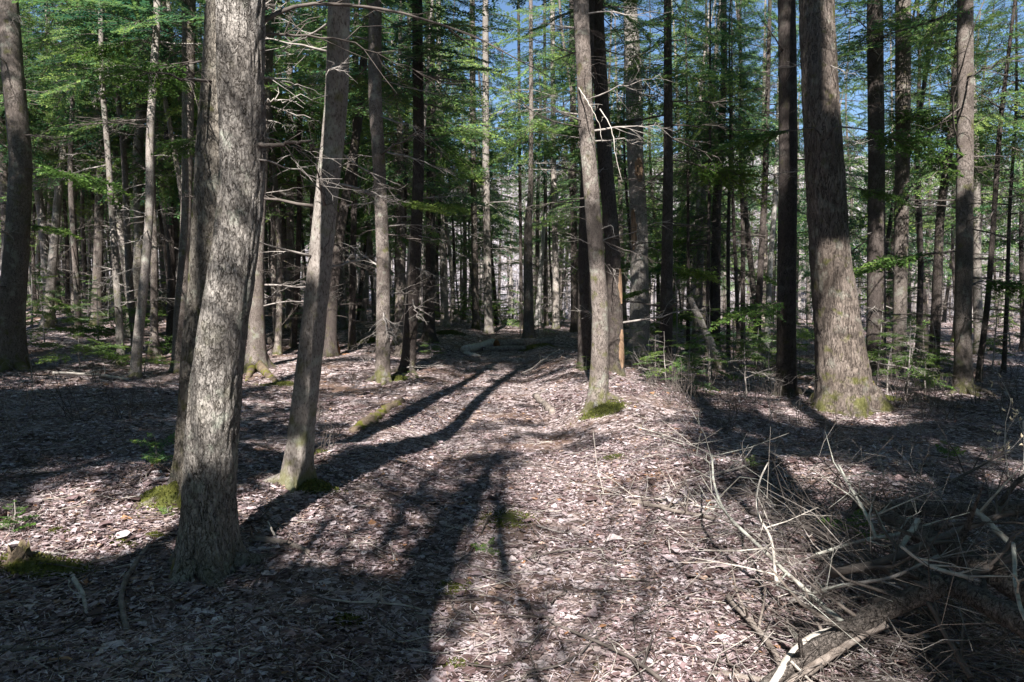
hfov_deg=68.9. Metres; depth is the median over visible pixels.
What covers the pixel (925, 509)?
fallen log
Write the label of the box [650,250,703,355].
hemlock sapling
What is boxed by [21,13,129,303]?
conifer tree
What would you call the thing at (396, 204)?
conifer tree
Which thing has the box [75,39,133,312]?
conifer tree
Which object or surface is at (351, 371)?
bare shrub
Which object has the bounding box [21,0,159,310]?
conifer tree
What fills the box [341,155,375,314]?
conifer tree
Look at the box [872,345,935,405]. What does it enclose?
bare shrub
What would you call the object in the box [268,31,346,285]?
conifer tree
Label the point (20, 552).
rotten stump
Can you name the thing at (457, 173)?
conifer tree
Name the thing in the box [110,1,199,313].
conifer tree
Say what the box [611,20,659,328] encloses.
conifer tree
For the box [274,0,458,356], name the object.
conifer tree
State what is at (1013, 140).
conifer tree
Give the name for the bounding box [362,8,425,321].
conifer tree
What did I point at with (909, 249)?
conifer tree
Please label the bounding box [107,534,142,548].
moss patch
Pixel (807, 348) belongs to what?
hemlock sapling
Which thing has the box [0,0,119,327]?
conifer tree
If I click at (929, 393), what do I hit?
bare shrub
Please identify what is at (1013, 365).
bare shrub
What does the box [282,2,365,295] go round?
conifer tree
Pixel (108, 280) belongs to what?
hemlock sapling
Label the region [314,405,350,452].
bare shrub
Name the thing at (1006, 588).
fallen log
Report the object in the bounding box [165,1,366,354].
conifer tree
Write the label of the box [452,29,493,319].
conifer tree
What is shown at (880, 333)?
hemlock sapling
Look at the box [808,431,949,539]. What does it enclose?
fallen branch
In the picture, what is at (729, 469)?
fallen branch
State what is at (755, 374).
bare shrub
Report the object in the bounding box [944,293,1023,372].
hemlock sapling
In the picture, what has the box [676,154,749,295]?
conifer tree
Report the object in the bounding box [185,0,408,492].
conifer tree
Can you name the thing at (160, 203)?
conifer tree
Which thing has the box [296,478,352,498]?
moss patch
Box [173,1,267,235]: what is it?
conifer tree
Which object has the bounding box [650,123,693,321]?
conifer tree
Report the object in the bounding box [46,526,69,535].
moss patch
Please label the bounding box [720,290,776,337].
hemlock sapling
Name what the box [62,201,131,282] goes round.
conifer tree
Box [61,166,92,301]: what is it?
conifer tree
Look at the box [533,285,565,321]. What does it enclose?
hemlock sapling
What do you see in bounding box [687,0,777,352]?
conifer tree
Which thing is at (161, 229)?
conifer tree
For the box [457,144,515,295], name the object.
conifer tree
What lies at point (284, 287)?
conifer tree
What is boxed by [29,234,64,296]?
hemlock sapling
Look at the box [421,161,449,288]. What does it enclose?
conifer tree
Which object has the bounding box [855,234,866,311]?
hemlock sapling
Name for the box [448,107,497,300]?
conifer tree
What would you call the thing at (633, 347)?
hemlock sapling
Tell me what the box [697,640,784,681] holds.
fallen branch
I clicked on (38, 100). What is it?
conifer tree
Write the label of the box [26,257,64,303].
hemlock sapling
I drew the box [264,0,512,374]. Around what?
conifer tree
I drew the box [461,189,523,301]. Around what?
conifer tree
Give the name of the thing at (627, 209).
conifer tree
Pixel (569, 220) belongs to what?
conifer tree
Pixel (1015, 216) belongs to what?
conifer tree
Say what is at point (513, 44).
sky
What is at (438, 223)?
conifer tree
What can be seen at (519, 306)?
hemlock sapling
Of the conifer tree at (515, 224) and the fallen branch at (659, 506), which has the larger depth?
the conifer tree at (515, 224)
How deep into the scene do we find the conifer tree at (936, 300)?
14.35 m
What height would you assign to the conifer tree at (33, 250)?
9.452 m
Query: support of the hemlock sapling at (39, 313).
on the forest floor
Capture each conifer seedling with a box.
[0,499,38,531]
[129,432,174,468]
[157,505,176,514]
[470,537,501,557]
[745,455,763,468]
[818,509,888,543]
[935,440,965,463]
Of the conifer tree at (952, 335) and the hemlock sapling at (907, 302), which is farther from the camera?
the hemlock sapling at (907, 302)
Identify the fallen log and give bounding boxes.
[265,305,302,343]
[348,398,405,432]
[460,338,494,351]
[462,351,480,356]
[482,345,525,350]
[493,336,554,345]
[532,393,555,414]
[760,571,948,681]
[852,468,1023,521]
[865,498,1023,639]
[879,480,1023,604]
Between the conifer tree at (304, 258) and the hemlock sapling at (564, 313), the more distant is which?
the hemlock sapling at (564, 313)
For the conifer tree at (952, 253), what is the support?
on the forest floor
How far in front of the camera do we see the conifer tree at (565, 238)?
27.50 m
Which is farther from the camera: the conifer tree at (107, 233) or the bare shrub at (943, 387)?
the conifer tree at (107, 233)
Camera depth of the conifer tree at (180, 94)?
17.59 m
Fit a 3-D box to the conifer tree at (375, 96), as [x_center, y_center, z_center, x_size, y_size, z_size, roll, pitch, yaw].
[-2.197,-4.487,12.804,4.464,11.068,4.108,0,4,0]
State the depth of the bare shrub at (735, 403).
9.75 m
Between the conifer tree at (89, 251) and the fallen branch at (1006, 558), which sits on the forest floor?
the conifer tree at (89, 251)
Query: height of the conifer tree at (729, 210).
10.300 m
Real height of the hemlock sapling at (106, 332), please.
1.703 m
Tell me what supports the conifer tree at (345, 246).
on the forest floor
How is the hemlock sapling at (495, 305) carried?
on the forest floor
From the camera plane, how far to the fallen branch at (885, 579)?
3.23 m
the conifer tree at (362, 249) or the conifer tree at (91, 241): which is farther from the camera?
the conifer tree at (362, 249)
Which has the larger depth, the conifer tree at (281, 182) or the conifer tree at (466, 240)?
the conifer tree at (466, 240)
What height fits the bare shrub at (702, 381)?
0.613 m
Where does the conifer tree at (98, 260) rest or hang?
on the forest floor
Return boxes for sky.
[23,0,1023,181]
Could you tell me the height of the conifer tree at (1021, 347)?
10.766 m
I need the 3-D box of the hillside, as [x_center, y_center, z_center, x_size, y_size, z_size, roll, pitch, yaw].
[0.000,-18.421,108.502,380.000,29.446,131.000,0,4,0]
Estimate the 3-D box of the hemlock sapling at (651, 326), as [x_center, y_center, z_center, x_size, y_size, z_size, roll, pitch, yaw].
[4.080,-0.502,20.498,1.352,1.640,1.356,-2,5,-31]
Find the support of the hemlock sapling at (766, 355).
on the forest floor
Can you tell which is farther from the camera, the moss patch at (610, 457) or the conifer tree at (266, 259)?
the conifer tree at (266, 259)
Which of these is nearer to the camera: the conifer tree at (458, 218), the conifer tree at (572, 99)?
the conifer tree at (572, 99)
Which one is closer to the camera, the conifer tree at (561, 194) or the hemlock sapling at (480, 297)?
the hemlock sapling at (480, 297)
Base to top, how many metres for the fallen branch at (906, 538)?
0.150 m
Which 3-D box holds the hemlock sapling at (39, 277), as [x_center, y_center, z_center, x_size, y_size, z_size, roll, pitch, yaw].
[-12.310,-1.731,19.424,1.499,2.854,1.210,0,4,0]
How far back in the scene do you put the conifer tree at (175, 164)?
16.80 m
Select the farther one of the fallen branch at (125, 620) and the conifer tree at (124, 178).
the conifer tree at (124, 178)
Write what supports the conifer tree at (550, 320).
on the forest floor
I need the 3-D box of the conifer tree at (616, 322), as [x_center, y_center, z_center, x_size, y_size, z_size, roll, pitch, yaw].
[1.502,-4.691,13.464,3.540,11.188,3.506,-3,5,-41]
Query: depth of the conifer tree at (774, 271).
40.70 m
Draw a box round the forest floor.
[0,299,1023,681]
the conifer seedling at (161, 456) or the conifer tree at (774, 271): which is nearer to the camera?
the conifer seedling at (161, 456)
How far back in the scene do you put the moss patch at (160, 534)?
4.77 m
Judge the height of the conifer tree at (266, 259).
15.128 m
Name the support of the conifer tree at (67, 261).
on the forest floor
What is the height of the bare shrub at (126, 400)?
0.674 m
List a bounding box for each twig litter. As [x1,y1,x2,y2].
[0,313,1023,681]
[611,336,1023,681]
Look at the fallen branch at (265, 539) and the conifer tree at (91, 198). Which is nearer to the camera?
the fallen branch at (265, 539)
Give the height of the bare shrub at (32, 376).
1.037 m
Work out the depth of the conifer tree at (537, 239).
32.14 m
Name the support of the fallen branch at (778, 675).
on the twig tangle
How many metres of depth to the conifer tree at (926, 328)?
19.36 m
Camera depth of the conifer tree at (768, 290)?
19.22 m
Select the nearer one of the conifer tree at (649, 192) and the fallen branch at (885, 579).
the fallen branch at (885, 579)
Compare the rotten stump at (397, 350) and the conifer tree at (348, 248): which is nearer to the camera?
the rotten stump at (397, 350)
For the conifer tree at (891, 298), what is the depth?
28.68 m
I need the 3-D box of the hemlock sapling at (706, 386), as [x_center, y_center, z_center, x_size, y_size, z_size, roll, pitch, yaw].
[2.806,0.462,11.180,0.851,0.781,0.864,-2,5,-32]
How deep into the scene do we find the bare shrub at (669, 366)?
11.93 m
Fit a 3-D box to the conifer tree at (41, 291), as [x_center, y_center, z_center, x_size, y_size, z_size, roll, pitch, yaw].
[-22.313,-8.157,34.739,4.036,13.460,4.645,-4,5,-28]
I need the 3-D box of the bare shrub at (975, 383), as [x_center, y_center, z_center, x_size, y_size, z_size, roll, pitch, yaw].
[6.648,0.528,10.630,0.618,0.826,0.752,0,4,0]
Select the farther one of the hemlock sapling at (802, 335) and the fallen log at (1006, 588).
the hemlock sapling at (802, 335)
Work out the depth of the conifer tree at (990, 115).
24.83 m
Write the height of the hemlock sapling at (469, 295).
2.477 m
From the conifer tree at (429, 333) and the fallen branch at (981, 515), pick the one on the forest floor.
the conifer tree at (429, 333)
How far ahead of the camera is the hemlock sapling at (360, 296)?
26.91 m
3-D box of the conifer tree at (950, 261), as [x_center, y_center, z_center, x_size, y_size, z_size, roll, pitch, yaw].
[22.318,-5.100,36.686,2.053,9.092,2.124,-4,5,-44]
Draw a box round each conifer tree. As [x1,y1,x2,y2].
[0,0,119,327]
[0,0,136,372]
[0,0,156,338]
[0,1,144,326]
[0,3,61,270]
[0,4,75,312]
[0,11,93,313]
[0,205,39,244]
[4,0,89,323]
[6,5,180,316]
[12,0,355,373]
[19,1,106,303]
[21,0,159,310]
[21,11,94,266]
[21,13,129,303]
[23,1,108,312]
[23,4,95,282]
[27,26,66,303]
[28,0,174,365]
[30,0,200,348]
[30,209,67,301]
[31,83,104,260]
[31,216,91,300]
[32,14,194,277]
[35,28,92,304]
[36,84,133,303]
[38,1,200,337]
[40,63,132,306]
[48,1,178,306]
[50,10,118,307]
[55,28,91,302]
[59,161,109,283]
[61,82,106,296]
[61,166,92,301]
[62,0,203,355]
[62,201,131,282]
[63,0,204,377]
[72,0,201,346]
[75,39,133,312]
[80,152,118,286]
[83,0,310,509]
[91,5,175,287]
[93,141,130,292]
[94,87,163,306]
[105,23,193,318]
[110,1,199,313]
[120,0,202,287]
[129,144,166,306]
[132,213,166,300]
[137,0,389,381]
[142,0,202,311]
[156,1,203,202]
[163,2,201,162]
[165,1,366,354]
[166,0,578,590]
[172,159,179,275]
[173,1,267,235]
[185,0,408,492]
[194,18,368,341]
[264,0,351,286]
[264,0,359,329]
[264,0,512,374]
[264,70,295,311]
[264,89,296,314]
[265,0,510,384]
[265,4,308,327]
[265,8,306,309]
[265,74,309,297]
[266,0,372,347]
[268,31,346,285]
[272,0,367,270]
[273,0,308,213]
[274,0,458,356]
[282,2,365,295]
[283,244,308,306]
[284,0,412,349]
[284,73,309,308]
[292,0,393,329]
[295,61,366,318]
[295,76,345,264]
[302,11,393,320]
[305,7,392,322]
[338,125,359,316]
[341,16,396,321]
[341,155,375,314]
[342,1,500,345]
[343,121,360,313]
[344,1,476,288]
[345,1,462,295]
[346,202,360,282]
[347,0,492,304]
[347,124,359,311]
[350,55,395,317]
[350,167,375,295]
[357,0,448,355]
[358,0,511,326]
[358,200,375,305]
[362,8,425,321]
[364,0,517,342]
[364,175,425,282]
[371,19,425,284]
[387,61,444,320]
[391,0,458,310]
[408,41,500,320]
[410,50,468,314]
[412,0,528,329]
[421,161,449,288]
[422,189,479,317]
[423,42,512,321]
[423,87,482,301]
[436,0,554,333]
[438,187,479,313]
[443,58,518,318]
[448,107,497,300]
[451,12,541,324]
[451,107,514,306]
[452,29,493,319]
[457,75,533,322]
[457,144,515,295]
[459,103,518,322]
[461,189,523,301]
[473,0,694,370]
[477,64,523,316]
[486,0,575,338]
[489,0,544,329]
[490,0,626,328]
[494,164,559,310]
[496,0,674,413]
[499,100,579,309]
[502,0,578,325]
[505,0,629,331]
[505,75,543,278]
[512,0,661,334]
[513,61,566,319]
[523,0,705,376]
[523,153,577,321]
[533,80,578,308]
[537,5,653,320]
[541,0,605,305]
[541,0,777,367]
[542,57,626,289]
[547,31,601,309]
[548,196,577,270]
[549,177,578,306]
[550,0,708,360]
[560,69,630,261]
[563,143,579,274]
[565,1,696,324]
[577,82,629,252]
[601,64,659,289]
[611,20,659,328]
[614,3,726,331]
[617,102,658,304]
[623,107,675,322]
[625,1,714,312]
[629,0,748,350]
[643,102,673,314]
[644,0,744,350]
[648,0,751,336]
[648,0,778,351]
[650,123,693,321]
[652,1,757,323]
[655,0,734,323]
[655,0,758,357]
[674,187,692,323]
[676,0,775,357]
[676,0,777,316]
[676,3,732,294]
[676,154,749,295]
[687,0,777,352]
[699,0,778,347]
[704,0,861,398]
[706,0,803,350]
[707,0,965,418]
[710,115,748,324]
[711,0,801,337]
[712,104,760,324]
[721,47,760,325]
[722,2,803,329]
[725,0,808,326]
[735,0,803,351]
[749,75,806,308]
[756,169,777,323]
[758,0,888,290]
[774,66,867,294]
[775,74,810,319]
[776,0,1008,369]
[776,69,861,322]
[796,0,950,320]
[796,0,956,373]
[797,6,867,299]
[806,6,867,305]
[840,7,884,303]
[848,0,1023,398]
[850,0,949,331]
[851,2,1008,317]
[852,1,983,355]
[853,50,938,322]
[855,169,890,308]
[861,156,932,284]
[864,13,944,311]
[867,0,1023,373]
[885,0,1008,350]
[885,60,950,325]
[909,65,951,321]
[911,0,1023,354]
[914,0,1023,382]
[922,66,955,322]
[930,0,1016,307]
[930,23,993,300]
[932,11,1016,342]
[946,226,986,312]
[947,0,1023,372]
[947,86,1022,323]
[980,1,1023,351]
[981,9,1023,307]
[981,30,1023,349]
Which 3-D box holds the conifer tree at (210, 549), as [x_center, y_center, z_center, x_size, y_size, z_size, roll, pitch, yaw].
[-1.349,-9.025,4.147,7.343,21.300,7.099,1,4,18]
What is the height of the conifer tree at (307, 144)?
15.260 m
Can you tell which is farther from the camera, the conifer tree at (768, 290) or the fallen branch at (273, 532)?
the conifer tree at (768, 290)
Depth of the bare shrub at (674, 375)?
10.52 m
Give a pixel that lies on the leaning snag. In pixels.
(701, 323)
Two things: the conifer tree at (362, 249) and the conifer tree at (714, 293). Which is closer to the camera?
the conifer tree at (714, 293)
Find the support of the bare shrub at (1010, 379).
on the forest floor
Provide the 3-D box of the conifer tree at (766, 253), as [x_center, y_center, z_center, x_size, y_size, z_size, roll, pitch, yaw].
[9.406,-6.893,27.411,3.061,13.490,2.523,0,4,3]
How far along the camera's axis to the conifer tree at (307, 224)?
24.54 m
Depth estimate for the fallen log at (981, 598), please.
3.00 m
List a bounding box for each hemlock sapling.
[26,245,71,327]
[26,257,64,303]
[26,280,92,345]
[27,332,155,367]
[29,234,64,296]
[47,291,171,353]
[60,233,92,303]
[61,280,126,340]
[65,280,113,333]
[79,219,124,315]
[81,241,132,303]
[110,277,166,314]
[127,339,179,372]
[147,244,176,312]
[264,256,285,314]
[264,262,282,315]
[269,219,305,304]
[283,270,324,338]
[338,264,368,311]
[348,252,392,321]
[373,287,443,320]
[390,257,423,304]
[390,291,438,329]
[402,371,421,378]
[419,339,444,357]
[435,265,469,317]
[448,287,505,323]
[451,258,479,322]
[451,293,500,328]
[457,272,483,312]
[461,254,503,318]
[480,273,518,322]
[492,291,518,326]
[509,258,566,319]
[511,292,541,335]
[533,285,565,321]
[533,292,553,336]
[548,258,570,323]
[573,356,590,374]
[623,237,683,346]
[623,326,648,366]
[632,337,673,382]
[637,331,701,386]
[649,294,685,348]
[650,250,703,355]
[661,347,719,394]
[670,309,734,382]
[676,337,743,379]
[689,300,738,380]
[697,304,764,367]
[719,322,814,391]
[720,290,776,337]
[723,331,783,396]
[725,328,763,369]
[730,328,775,369]
[735,301,814,365]
[740,320,776,371]
[748,288,776,325]
[759,328,776,367]
[769,307,813,367]
[796,259,812,328]
[797,330,813,355]
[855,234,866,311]
[858,238,929,332]
[862,270,929,330]
[863,311,927,352]
[867,303,901,384]
[870,321,956,393]
[872,315,935,394]
[879,324,942,387]
[889,335,953,393]
[892,334,953,370]
[911,321,953,374]
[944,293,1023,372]
[952,293,1020,350]
[972,276,1019,325]
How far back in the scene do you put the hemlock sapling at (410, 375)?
13.65 m
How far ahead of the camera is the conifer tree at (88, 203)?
27.13 m
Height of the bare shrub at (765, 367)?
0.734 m
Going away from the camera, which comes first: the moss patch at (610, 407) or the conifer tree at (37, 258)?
the moss patch at (610, 407)
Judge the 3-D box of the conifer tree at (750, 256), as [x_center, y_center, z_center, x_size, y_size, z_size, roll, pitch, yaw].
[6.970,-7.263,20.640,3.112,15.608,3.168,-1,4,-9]
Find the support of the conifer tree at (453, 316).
on the forest floor
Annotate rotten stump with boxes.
[0,539,45,576]
[337,342,348,354]
[390,343,401,356]
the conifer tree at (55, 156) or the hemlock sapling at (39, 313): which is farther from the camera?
the conifer tree at (55, 156)
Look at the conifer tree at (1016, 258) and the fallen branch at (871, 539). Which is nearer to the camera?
the fallen branch at (871, 539)
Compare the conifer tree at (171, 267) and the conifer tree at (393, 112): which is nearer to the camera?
the conifer tree at (171, 267)
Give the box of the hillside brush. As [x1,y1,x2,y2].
[0,146,1021,321]
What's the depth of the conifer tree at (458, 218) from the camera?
35.80 m
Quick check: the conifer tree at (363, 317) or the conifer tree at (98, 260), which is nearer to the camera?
the conifer tree at (98, 260)
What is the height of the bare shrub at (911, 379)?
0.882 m
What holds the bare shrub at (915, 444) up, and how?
on the forest floor
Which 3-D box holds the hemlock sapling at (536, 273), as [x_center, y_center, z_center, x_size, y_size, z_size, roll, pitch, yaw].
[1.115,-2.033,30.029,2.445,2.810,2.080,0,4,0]
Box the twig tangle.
[626,395,1023,681]
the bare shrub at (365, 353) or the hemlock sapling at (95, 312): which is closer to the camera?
the bare shrub at (365, 353)
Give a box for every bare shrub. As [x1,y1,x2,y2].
[0,325,64,405]
[22,343,125,420]
[77,347,107,382]
[92,362,143,420]
[134,338,162,392]
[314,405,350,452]
[317,391,322,420]
[340,360,366,382]
[349,333,374,361]
[634,343,660,382]
[640,366,682,395]
[641,344,661,382]
[655,345,705,398]
[655,347,682,385]
[659,355,688,407]
[662,355,703,407]
[665,361,699,406]
[681,352,721,396]
[687,362,723,394]
[705,383,750,434]
[713,368,737,408]
[717,369,759,411]
[728,343,773,376]
[734,332,772,391]
[739,371,783,403]
[742,359,819,420]
[746,348,775,383]
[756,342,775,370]
[763,371,785,397]
[784,386,815,425]
[816,407,856,442]
[868,348,940,409]
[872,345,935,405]
[875,404,936,451]
[878,346,951,399]
[884,357,948,405]
[909,351,972,419]
[922,374,958,411]
[934,374,956,395]
[939,360,953,378]
[941,386,964,420]
[946,354,997,404]
[963,358,1020,420]
[980,426,1022,464]
[983,353,1023,399]
[990,360,1023,476]
[997,337,1023,379]
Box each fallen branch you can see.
[0,536,87,555]
[0,632,95,652]
[52,364,137,379]
[70,573,88,615]
[90,528,172,563]
[118,543,161,630]
[245,526,310,554]
[267,340,298,351]
[267,521,275,535]
[325,582,421,610]
[406,357,448,369]
[514,505,624,562]
[522,347,559,372]
[530,570,676,681]
[536,512,598,537]
[540,433,714,509]
[623,461,717,519]
[634,420,753,454]
[647,411,890,656]
[651,427,826,581]
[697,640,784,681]
[714,416,871,474]
[725,556,822,681]
[745,461,1023,602]
[747,510,1023,602]
[750,551,888,681]
[769,627,830,681]
[788,526,1006,650]
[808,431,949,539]
[815,471,986,555]
[829,441,1023,577]
[878,542,973,678]
[899,518,920,549]
[900,546,1020,581]
[944,433,1023,483]
[975,465,1023,547]
[993,542,1023,619]
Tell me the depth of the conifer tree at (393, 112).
28.66 m
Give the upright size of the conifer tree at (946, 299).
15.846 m
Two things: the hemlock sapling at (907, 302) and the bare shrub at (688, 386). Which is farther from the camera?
the hemlock sapling at (907, 302)
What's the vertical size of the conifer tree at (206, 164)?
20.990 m
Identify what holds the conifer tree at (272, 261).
on the forest floor
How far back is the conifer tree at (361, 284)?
27.99 m
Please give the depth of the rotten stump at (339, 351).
17.93 m
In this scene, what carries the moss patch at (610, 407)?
on the forest floor
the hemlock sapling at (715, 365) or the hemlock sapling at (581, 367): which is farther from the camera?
the hemlock sapling at (715, 365)
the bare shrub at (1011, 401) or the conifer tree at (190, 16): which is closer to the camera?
the bare shrub at (1011, 401)
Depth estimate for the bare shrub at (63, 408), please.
8.24 m
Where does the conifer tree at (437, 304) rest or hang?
on the forest floor
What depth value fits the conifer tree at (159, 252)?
31.55 m
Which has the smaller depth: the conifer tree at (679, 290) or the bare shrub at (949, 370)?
the bare shrub at (949, 370)
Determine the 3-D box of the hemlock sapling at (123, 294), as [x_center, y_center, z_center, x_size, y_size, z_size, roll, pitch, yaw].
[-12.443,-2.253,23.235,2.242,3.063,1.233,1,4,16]
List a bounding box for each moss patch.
[0,548,134,580]
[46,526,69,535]
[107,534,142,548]
[114,484,238,516]
[137,530,171,539]
[257,380,293,386]
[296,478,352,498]
[314,449,329,454]
[321,611,371,632]
[357,337,375,343]
[391,375,412,381]
[426,577,481,599]
[436,330,473,337]
[436,651,478,679]
[464,506,548,533]
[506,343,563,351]
[561,399,644,428]
[595,452,631,462]
[885,395,914,402]
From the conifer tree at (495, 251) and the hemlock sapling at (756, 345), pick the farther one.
the conifer tree at (495, 251)
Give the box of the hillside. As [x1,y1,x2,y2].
[40,148,1021,316]
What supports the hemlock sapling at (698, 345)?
on the forest floor
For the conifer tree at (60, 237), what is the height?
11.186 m
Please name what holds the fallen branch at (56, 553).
on the forest floor
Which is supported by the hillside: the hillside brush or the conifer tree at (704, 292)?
the hillside brush
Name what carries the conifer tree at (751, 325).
on the forest floor
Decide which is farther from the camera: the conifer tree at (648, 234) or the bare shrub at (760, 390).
the conifer tree at (648, 234)
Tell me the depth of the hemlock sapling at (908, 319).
18.85 m
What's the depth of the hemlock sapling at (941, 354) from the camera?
14.28 m
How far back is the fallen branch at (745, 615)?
3.50 m
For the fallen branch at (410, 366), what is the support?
on the forest floor
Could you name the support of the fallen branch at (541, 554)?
on the forest floor
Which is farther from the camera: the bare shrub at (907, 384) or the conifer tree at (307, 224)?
the conifer tree at (307, 224)
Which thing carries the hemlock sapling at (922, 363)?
on the forest floor
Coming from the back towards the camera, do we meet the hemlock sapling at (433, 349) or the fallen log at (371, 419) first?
the hemlock sapling at (433, 349)
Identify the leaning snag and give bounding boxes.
[687,296,727,370]
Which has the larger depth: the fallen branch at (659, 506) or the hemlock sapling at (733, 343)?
the hemlock sapling at (733, 343)
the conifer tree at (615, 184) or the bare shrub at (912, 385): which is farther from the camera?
the conifer tree at (615, 184)
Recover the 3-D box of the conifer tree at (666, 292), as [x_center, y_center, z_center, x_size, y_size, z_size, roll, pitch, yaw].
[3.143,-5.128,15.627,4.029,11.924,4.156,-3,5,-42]
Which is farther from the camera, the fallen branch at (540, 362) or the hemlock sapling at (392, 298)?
the hemlock sapling at (392, 298)
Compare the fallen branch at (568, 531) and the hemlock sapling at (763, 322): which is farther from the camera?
the hemlock sapling at (763, 322)
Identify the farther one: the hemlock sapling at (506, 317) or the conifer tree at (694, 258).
the hemlock sapling at (506, 317)
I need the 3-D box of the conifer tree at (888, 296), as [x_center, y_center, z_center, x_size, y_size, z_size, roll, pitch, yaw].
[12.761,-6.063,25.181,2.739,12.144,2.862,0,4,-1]
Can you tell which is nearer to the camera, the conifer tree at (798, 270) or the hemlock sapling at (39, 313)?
the hemlock sapling at (39, 313)
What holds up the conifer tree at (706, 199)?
on the forest floor
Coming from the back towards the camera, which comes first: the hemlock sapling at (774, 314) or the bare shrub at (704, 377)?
the hemlock sapling at (774, 314)
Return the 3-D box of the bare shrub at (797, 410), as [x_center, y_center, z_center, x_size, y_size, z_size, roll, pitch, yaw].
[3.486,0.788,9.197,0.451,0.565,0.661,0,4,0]
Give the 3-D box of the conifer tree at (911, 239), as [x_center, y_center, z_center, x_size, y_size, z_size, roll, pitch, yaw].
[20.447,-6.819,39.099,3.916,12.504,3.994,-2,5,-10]
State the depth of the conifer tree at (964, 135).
11.55 m
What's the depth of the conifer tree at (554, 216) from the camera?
22.14 m
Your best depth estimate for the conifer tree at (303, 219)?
32.76 m
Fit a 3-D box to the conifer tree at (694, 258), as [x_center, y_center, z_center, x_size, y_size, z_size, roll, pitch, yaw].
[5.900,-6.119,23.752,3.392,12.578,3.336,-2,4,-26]
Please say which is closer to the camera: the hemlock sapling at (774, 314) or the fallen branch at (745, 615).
the fallen branch at (745, 615)
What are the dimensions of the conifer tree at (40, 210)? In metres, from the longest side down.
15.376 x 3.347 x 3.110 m
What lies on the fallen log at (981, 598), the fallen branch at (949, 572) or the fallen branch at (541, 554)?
the fallen branch at (949, 572)
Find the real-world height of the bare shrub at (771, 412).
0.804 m
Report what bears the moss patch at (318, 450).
on the forest floor
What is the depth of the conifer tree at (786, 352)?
10.88 m
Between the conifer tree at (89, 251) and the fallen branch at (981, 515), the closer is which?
the fallen branch at (981, 515)
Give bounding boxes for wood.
[0,102,1023,324]
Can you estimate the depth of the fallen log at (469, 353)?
19.27 m
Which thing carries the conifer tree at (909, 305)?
on the forest floor
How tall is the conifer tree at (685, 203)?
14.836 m
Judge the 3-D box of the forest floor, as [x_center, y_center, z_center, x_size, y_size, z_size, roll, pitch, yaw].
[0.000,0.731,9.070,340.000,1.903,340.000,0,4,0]
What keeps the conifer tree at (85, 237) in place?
on the forest floor
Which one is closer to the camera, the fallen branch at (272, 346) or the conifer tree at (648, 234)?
the fallen branch at (272, 346)
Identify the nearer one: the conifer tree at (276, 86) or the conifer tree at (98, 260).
the conifer tree at (98, 260)
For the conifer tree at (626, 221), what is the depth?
30.36 m
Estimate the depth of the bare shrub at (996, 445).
6.94 m
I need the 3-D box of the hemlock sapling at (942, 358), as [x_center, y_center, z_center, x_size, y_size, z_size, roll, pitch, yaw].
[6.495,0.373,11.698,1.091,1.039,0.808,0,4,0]
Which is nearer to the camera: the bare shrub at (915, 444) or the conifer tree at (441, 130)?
the bare shrub at (915, 444)
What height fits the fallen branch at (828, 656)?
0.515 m
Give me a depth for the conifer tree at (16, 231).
13.59 m
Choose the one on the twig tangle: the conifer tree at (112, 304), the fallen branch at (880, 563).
the fallen branch at (880, 563)
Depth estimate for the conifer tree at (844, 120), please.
23.52 m
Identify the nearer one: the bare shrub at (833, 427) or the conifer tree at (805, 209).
the bare shrub at (833, 427)
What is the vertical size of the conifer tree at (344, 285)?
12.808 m
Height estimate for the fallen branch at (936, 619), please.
0.398 m
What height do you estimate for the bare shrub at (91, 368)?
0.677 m
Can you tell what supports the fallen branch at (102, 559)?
on the forest floor
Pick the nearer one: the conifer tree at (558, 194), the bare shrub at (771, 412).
the bare shrub at (771, 412)
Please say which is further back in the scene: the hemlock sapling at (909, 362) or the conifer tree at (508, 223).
the conifer tree at (508, 223)
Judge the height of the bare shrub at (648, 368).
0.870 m
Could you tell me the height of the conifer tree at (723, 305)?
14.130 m
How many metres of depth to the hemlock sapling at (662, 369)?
12.13 m
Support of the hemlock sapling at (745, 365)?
on the forest floor
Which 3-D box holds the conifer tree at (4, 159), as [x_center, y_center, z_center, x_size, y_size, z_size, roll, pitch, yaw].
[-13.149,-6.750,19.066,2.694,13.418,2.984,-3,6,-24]
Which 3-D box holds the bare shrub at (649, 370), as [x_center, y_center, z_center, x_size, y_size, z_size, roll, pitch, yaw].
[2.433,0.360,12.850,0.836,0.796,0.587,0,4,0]
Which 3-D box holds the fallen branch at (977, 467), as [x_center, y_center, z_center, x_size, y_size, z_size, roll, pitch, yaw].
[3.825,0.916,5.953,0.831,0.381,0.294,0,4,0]
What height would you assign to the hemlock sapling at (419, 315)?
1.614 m
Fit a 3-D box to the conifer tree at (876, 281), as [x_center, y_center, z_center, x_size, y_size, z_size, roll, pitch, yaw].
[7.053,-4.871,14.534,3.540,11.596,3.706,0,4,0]
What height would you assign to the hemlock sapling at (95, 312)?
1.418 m
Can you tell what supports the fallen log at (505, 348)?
on the forest floor
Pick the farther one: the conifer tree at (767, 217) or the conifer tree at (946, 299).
the conifer tree at (946, 299)
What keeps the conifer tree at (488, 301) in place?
on the forest floor
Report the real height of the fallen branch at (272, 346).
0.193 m
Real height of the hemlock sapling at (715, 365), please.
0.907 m

